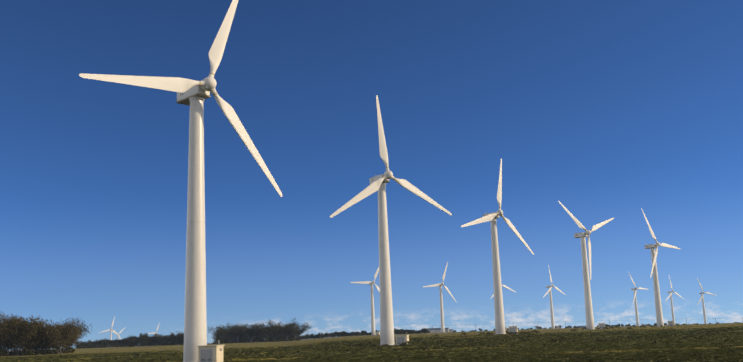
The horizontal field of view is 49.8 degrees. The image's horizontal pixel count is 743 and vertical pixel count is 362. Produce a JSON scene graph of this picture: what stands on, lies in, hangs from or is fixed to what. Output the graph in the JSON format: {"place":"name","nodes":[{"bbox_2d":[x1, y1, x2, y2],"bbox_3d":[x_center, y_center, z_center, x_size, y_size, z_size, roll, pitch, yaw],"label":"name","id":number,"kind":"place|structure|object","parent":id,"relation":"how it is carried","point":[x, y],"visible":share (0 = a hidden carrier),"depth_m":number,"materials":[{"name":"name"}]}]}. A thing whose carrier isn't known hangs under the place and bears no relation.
{"place":"outdoors","nodes":[
{"label":"outdoors","id":0,"kind":"place"},
{"bbox_2d":[0,323,742,361],"bbox_3d":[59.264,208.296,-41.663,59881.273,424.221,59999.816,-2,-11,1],"label":"ground","id":1,"kind":"structure","parent":0,"point":[280,343],"depth_m":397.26,"materials":[{"name":"green plant"}]},
{"bbox_2d":[0,315,29,352],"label":"tree","id":2,"kind":"object","parent":1,"relation":"on","point":[7,346],"visible":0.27,"depth_m":303.04,"materials":[{"name":"green plant"}]},
{"bbox_2d":[0,312,33,355],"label":"tree","id":3,"kind":"object","parent":1,"relation":"on","point":[3,323],"visible":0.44,"depth_m":301.21,"materials":[{"name":"green plant"}]},
{"bbox_2d":[0,319,42,355],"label":"tree","id":4,"kind":"object","parent":1,"relation":"on","point":[9,339],"visible":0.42,"depth_m":302.25,"materials":[{"name":"green plant"}]},
{"bbox_2d":[6,315,48,355],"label":"tree","id":5,"kind":"object","parent":1,"relation":"on","point":[33,324],"visible":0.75,"depth_m":302.25,"materials":[{"name":"green plant"}]},
{"bbox_2d":[27,323,55,354],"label":"tree","id":6,"kind":"object","parent":1,"relation":"on","point":[39,345],"visible":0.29,"depth_m":309.68,"materials":[{"name":"green plant"}]},
{"bbox_2d":[42,335,58,353],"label":"tree","id":7,"kind":"object","parent":1,"relation":"on","point":[45,348],"visible":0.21,"depth_m":315.53,"materials":[{"name":"green plant"}]},
{"bbox_2d":[48,331,68,352],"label":"tree","id":8,"kind":"object","parent":1,"relation":"on","point":[66,345],"visible":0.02,"depth_m":324.06,"materials":[{"name":"green plant"}]},
{"bbox_2d":[36,317,85,353],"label":"tree","id":9,"kind":"object","parent":1,"relation":"on","point":[67,330],"visible":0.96,"depth_m":308.93,"materials":[{"name":"green plant"}]},
{"bbox_2d":[53,325,80,347],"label":"tree","id":10,"kind":"object","parent":1,"relation":"on","point":[71,343],"visible":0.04,"depth_m":332.69,"materials":[{"name":"green plant"}]},
{"bbox_2d":[67,321,91,352],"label":"tree","id":11,"kind":"object","parent":1,"relation":"on","point":[83,329],"visible":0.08,"depth_m":347.54,"materials":[{"name":"green plant"}]},
{"bbox_2d":[99,339,107,346],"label":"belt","id":12,"kind":"object","parent":1,"relation":"on","point":[101,342],"visible":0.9,"depth_m":608.67,"materials":[{"name":"green plant"}]},
{"bbox_2d":[99,317,120,346],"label":"turbine","id":13,"kind":"object","parent":1,"relation":"on","point":[111,331],"visible":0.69,"depth_m":1387.45,"materials":[{"name":"metal"}]},
{"bbox_2d":[112,340,121,346],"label":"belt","id":14,"kind":"object","parent":1,"relation":"on","point":[115,343],"visible":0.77,"depth_m":609.98,"materials":[{"name":"green plant"}]},
{"bbox_2d":[120,338,128,345],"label":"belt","id":15,"kind":"object","parent":1,"relation":"on","point":[124,341],"visible":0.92,"depth_m":604.26,"materials":[{"name":"green plant"}]},
{"bbox_2d":[130,337,138,345],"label":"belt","id":16,"kind":"object","parent":1,"relation":"on","point":[133,341],"visible":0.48,"depth_m":603.72,"materials":[{"name":"green plant"}]},
{"bbox_2d":[136,335,147,345],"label":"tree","id":17,"kind":"object","parent":1,"relation":"on","point":[142,341],"visible":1,"depth_m":592.73,"materials":[{"name":"green plant"}]},
{"bbox_2d":[139,333,150,343],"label":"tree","id":18,"kind":"object","parent":1,"relation":"on","point":[145,334],"visible":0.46,"depth_m":615.48,"materials":[{"name":"green plant"}]},
{"bbox_2d":[148,335,159,345],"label":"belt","id":19,"kind":"object","parent":1,"relation":"on","point":[152,339],"visible":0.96,"depth_m":601.35,"materials":[{"name":"green plant"}]},
{"bbox_2d":[154,334,167,345],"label":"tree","id":20,"kind":"object","parent":1,"relation":"on","point":[163,339],"visible":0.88,"depth_m":595.44,"materials":[{"name":"green plant"}]},
{"bbox_2d":[166,334,180,342],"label":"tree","id":21,"kind":"object","parent":1,"relation":"on","point":[173,338],"visible":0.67,"depth_m":598.78,"materials":[{"name":"green plant"}]},
{"bbox_2d":[176,331,183,343],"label":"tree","id":22,"kind":"object","parent":1,"relation":"on","point":[182,339],"visible":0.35,"depth_m":595.07,"materials":[{"name":"green plant"}]},
{"bbox_2d":[79,0,282,361],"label":"wind turbine","id":23,"kind":"object","parent":1,"relation":"on","point":[193,94],"visible":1,"depth_m":130.79,"materials":[{"name":"metal"}]},
{"bbox_2d":[197,340,224,361],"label":"box","id":24,"kind":"object","parent":1,"relation":"on","point":[210,353],"visible":1,"depth_m":120.62,"materials":[{"name":"metal"}]},
{"bbox_2d":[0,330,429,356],"bbox_3d":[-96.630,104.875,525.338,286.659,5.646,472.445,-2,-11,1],"label":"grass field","id":25,"kind":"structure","parent":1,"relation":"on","point":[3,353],"depth_m":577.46,"materials":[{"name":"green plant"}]},
{"bbox_2d":[208,327,229,341],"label":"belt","id":26,"kind":"object","parent":1,"relation":"on","point":[218,334],"visible":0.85,"depth_m":570.36,"materials":[{"name":"green plant"}]},
{"bbox_2d":[211,326,233,340],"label":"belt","id":27,"kind":"object","parent":1,"relation":"on","point":[225,334],"visible":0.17,"depth_m":605.14,"materials":[{"name":"green plant"}]},
{"bbox_2d":[219,327,244,341],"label":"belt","id":28,"kind":"object","parent":1,"relation":"on","point":[239,330],"visible":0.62,"depth_m":579.38,"materials":[{"name":"green plant"}]},
{"bbox_2d":[229,324,247,342],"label":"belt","id":29,"kind":"object","parent":1,"relation":"on","point":[236,329],"visible":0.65,"depth_m":586.64,"materials":[{"name":"green plant"}]},
{"bbox_2d":[240,322,259,342],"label":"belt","id":30,"kind":"object","parent":1,"relation":"on","point":[245,331],"visible":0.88,"depth_m":576.59,"materials":[{"name":"green plant"}]},
{"bbox_2d":[246,324,271,338],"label":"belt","id":31,"kind":"object","parent":1,"relation":"on","point":[259,326],"visible":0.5,"depth_m":577.61,"materials":[{"name":"green plant"}]},
{"bbox_2d":[249,321,268,341],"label":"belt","id":32,"kind":"object","parent":1,"relation":"on","point":[259,330],"visible":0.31,"depth_m":584.82,"materials":[{"name":"green plant"}]},
{"bbox_2d":[257,323,274,341],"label":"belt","id":33,"kind":"object","parent":1,"relation":"on","point":[266,330],"visible":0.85,"depth_m":575.79,"materials":[{"name":"green plant"}]},
{"bbox_2d":[260,320,276,337],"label":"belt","id":34,"kind":"object","parent":1,"relation":"on","point":[269,322],"visible":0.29,"depth_m":590.93,"materials":[{"name":"green plant"}]},
{"bbox_2d":[264,322,286,339],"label":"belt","id":35,"kind":"object","parent":1,"relation":"on","point":[278,329],"visible":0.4,"depth_m":588.62,"materials":[{"name":"green plant"}]},
{"bbox_2d":[268,324,284,341],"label":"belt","id":36,"kind":"object","parent":1,"relation":"on","point":[275,328],"visible":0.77,"depth_m":581.82,"materials":[{"name":"green plant"}]},
{"bbox_2d":[277,321,291,338],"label":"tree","id":37,"kind":"object","parent":1,"relation":"on","point":[286,328],"visible":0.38,"depth_m":598.00,"materials":[{"name":"green plant"}]},
{"bbox_2d":[277,325,292,338],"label":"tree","id":38,"kind":"object","parent":1,"relation":"on","point":[289,334],"visible":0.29,"depth_m":603.16,"materials":[{"name":"green plant"}]},
{"bbox_2d":[286,318,310,340],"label":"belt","id":39,"kind":"object","parent":1,"relation":"on","point":[291,328],"visible":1,"depth_m":585.72,"materials":[{"name":"green plant"}]},
{"bbox_2d":[286,323,311,340],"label":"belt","id":40,"kind":"object","parent":1,"relation":"on","point":[298,331],"visible":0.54,"depth_m":594.98,"materials":[{"name":"green plant"}]},
{"bbox_2d":[350,267,379,334],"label":"turbine","id":41,"kind":"object","parent":1,"relation":"on","point":[370,283],"visible":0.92,"depth_m":694.98,"materials":[{"name":"metal"}]},
{"bbox_2d":[0,324,742,361],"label":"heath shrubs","id":42,"kind":"object","parent":1,"relation":"on","point":[471,345],"visible":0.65,"depth_m":193.07,"materials":[{"name":"green plant"}]},
{"bbox_2d":[330,95,451,345],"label":"wind turbine","id":43,"kind":"object","parent":1,"relation":"on","point":[378,183],"visible":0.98,"depth_m":215.29,"materials":[{"name":"metal"}]},
{"bbox_2d":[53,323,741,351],"bbox_3d":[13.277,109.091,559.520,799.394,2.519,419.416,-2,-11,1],"label":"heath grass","id":44,"kind":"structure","parent":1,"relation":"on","point":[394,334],"depth_m":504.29,"materials":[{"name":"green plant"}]},
{"bbox_2d":[395,332,408,344],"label":"box","id":45,"kind":"object","parent":1,"relation":"on","point":[400,339],"visible":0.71,"depth_m":205.05,"materials":[{"name":"concrete"}]},
{"bbox_2d":[152,323,697,361],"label":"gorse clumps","id":46,"kind":"object","parent":1,"relation":"on","point":[230,358],"visible":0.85,"depth_m":218.33,"materials":[{"name":"green plant"}]},
{"bbox_2d":[426,328,448,332],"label":"long farm shed","id":47,"kind":"object","parent":1,"relation":"on","point":[434,330],"visible":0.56,"depth_m":1034.79,"materials":[{"name":"grey"}]},
{"bbox_2d":[138,342,742,361],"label":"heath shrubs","id":48,"kind":"object","parent":1,"relation":"on","point":[573,357],"visible":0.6,"depth_m":106.14,"materials":[{"name":"green plant"}]},
{"bbox_2d":[424,262,456,332],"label":"turbine","id":49,"kind":"object","parent":1,"relation":"on","point":[440,285],"visible":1,"depth_m":757.31,"materials":[{"name":"metal"}]},
{"bbox_2d":[146,342,742,361],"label":"heath grass","id":50,"kind":"structure","parent":1,"relation":"on","point":[619,353],"depth_m":109.02,"materials":[{"name":"green plant"}]},
{"bbox_2d":[461,158,533,333],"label":"wind turbine","id":51,"kind":"object","parent":1,"relation":"on","point":[492,217],"visible":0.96,"depth_m":303.17,"materials":[{"name":"metal"}]},
{"bbox_2d":[508,326,517,333],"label":"box","id":52,"kind":"object","parent":1,"relation":"on","point":[513,329],"visible":0.65,"depth_m":292.93,"materials":[{"name":"concrete"}]},
{"bbox_2d":[543,265,563,328],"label":"turbine","id":53,"kind":"object","parent":1,"relation":"on","point":[551,309],"visible":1,"depth_m":864.18,"materials":[{"name":"metal"}]},
{"bbox_2d":[559,201,613,329],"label":"wind turbine","id":54,"kind":"object","parent":1,"relation":"on","point":[582,236],"visible":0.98,"depth_m":379.98,"materials":[{"name":"metal"}]},
{"bbox_2d":[598,323,604,328],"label":"box","id":55,"kind":"object","parent":1,"relation":"on","point":[601,325],"visible":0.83,"depth_m":370.00,"materials":[{"name":"concrete"}]},
{"bbox_2d":[629,273,648,325],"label":"turbine","id":56,"kind":"object","parent":1,"relation":"on","point":[636,309],"visible":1,"depth_m":982.09,"materials":[{"name":"metal"}]},
{"bbox_2d":[641,208,679,326],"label":"wind turbine","id":57,"kind":"object","parent":1,"relation":"on","point":[658,306],"visible":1,"depth_m":450.17,"materials":[{"name":"metal"}]},
{"bbox_2d":[666,276,683,324],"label":"turbine","id":58,"kind":"object","parent":1,"relation":"on","point":[672,309],"visible":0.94,"depth_m":1081.68,"materials":[{"name":"metal"}]},
{"bbox_2d":[697,278,716,323],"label":"turbine","id":59,"kind":"object","parent":1,"relation":"on","point":[703,305],"visible":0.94,"depth_m":1118.18,"materials":[{"name":"metal"}]},
{"bbox_2d":[0,0,742,350],"label":"sky","id":60,"kind":"structure","parent":0,"point":[604,110],"materials":[{"name":"blue"}]}
]}

